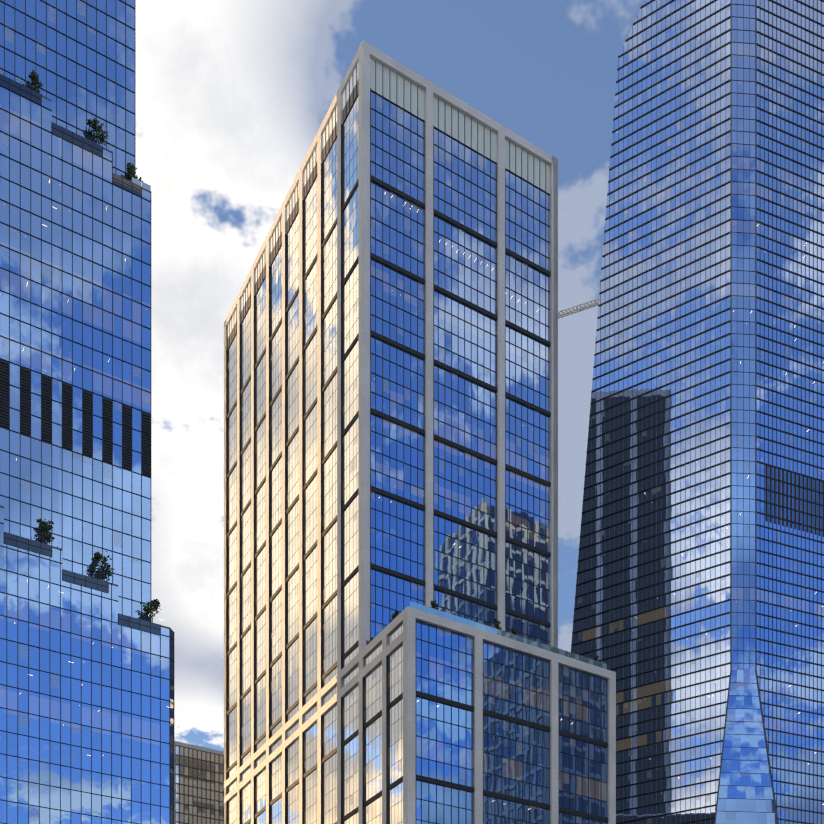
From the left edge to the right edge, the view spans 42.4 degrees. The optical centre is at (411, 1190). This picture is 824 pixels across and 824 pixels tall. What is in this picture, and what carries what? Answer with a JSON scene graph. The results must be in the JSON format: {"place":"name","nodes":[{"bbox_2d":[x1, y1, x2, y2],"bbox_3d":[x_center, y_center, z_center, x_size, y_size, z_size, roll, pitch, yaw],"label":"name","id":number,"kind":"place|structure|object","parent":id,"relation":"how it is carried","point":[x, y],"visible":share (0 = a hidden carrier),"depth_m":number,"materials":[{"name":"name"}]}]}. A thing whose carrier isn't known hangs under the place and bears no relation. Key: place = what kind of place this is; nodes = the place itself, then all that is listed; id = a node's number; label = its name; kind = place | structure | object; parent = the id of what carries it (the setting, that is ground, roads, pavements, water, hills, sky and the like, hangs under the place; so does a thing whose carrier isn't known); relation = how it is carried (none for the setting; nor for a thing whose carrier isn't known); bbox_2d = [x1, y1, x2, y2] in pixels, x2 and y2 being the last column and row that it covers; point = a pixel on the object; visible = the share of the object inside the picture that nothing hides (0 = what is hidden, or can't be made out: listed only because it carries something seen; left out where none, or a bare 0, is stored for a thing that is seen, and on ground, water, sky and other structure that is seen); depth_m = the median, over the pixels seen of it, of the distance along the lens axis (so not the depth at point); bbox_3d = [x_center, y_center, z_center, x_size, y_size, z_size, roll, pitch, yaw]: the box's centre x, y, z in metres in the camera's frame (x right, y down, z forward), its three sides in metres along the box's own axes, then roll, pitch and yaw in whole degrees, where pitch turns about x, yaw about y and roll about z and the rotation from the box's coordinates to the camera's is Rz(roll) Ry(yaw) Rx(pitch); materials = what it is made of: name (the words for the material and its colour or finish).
{"place":"outdoors","nodes":[
{"label":"outdoors","id":0,"kind":"place"},
{"bbox_2d":[174,741,223,823],"bbox_3d":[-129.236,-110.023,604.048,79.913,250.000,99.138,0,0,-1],"label":"block","id":1,"kind":"structure","parent":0,"point":[198,784],"depth_m":561.26,"materials":[{"name":"brown glass"}]},
{"bbox_2d":[136,0,643,750],"label":"sky","id":2,"kind":"structure","parent":0,"point":[233,97],"materials":[{"name":"white"}]},
{"bbox_2d":[558,298,598,318],"bbox_3d":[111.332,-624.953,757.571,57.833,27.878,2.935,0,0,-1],"label":"crane jib","id":3,"kind":"object","parent":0,"point":[582,308],"visible":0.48,"depth_m":757.37,"materials":[{"name":"silver metal"}]},
{"label":"ground","id":4,"kind":"structure","parent":0,"visible":0},
{"bbox_2d":[0,0,173,823],"bbox_3d":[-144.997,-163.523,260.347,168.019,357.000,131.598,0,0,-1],"label":"skyscraper","id":5,"kind":"structure","parent":4,"relation":"on","point":[86,698],"depth_m":262.75,"materials":[{"name":"blue glass"}]},
{"bbox_2d":[23,66,43,92],"bbox_3d":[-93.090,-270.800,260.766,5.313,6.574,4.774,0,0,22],"label":"terrace tree","id":6,"kind":"object","parent":5,"relation":"on","point":[34,78],"visible":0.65,"depth_m":260.21,"materials":[{"name":"green plant"}]},
{"bbox_2d":[35,518,59,542],"bbox_3d":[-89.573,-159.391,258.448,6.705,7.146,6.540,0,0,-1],"label":"terrace tree","id":7,"kind":"object","parent":5,"relation":"on","point":[43,527],"visible":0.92,"depth_m":257.60,"materials":[{"name":"green plant"}]},
{"bbox_2d":[85,118,107,144],"bbox_3d":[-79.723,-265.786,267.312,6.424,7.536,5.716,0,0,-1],"label":"terrace tree","id":8,"kind":"object","parent":5,"relation":"on","point":[98,128],"visible":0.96,"depth_m":267.19,"materials":[{"name":"green plant"}]},
{"bbox_2d":[88,551,113,578],"bbox_3d":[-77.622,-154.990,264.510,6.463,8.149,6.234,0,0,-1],"label":"terrace tree","id":9,"kind":"object","parent":5,"relation":"on","point":[99,556],"visible":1,"depth_m":264.18,"materials":[{"name":"green plant"}]},
{"bbox_2d":[119,162,142,181],"bbox_3d":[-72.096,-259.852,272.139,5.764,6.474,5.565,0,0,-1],"label":"terrace tree","id":10,"kind":"object","parent":5,"relation":"on","point":[130,173],"visible":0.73,"depth_m":271.75,"materials":[{"name":"green plant"}]},
{"bbox_2d":[140,599,160,622],"bbox_3d":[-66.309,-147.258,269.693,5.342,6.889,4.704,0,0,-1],"label":"terrace tree","id":11,"kind":"object","parent":5,"relation":"on","point":[154,604],"visible":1,"depth_m":269.49,"materials":[{"name":"green plant"}]},
{"bbox_2d":[224,40,615,823],"bbox_3d":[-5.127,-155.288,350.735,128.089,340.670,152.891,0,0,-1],"label":"tower","id":12,"kind":"structure","parent":4,"relation":"on","point":[390,384],"depth_m":312.63,"materials":[{"name":"blue glass"}]},
{"bbox_2d":[389,610,398,622],"bbox_3d":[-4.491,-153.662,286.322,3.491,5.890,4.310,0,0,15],"label":"roof tree","id":13,"kind":"object","parent":12,"relation":"on","point":[395,615],"visible":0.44,"depth_m":285.80,"materials":[{"name":"green plant"}]},
{"bbox_2d":[430,600,438,609],"bbox_3d":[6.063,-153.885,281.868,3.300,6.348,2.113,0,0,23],"label":"roof tree","id":14,"kind":"object","parent":12,"relation":"on","point":[434,604],"visible":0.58,"depth_m":281.47,"materials":[{"name":"green plant"}]},
{"bbox_2d":[494,619,500,629],"bbox_3d":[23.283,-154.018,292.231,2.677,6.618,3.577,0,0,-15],"label":"roof tree","id":15,"kind":"object","parent":12,"relation":"on","point":[497,624],"visible":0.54,"depth_m":291.70,"materials":[{"name":"green plant"}]},
{"bbox_2d":[510,628,516,634],"bbox_3d":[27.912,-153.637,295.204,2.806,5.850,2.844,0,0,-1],"label":"roof tree","id":16,"kind":"object","parent":12,"relation":"on","point":[513,631],"visible":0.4,"depth_m":294.58,"materials":[{"name":"green plant"}]},
{"bbox_2d":[571,0,823,823],"bbox_3d":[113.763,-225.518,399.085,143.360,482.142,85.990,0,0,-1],"label":"tower","id":17,"kind":"structure","parent":4,"relation":"on","point":[698,622],"depth_m":364.70,"materials":[{"name":"blue glass"}]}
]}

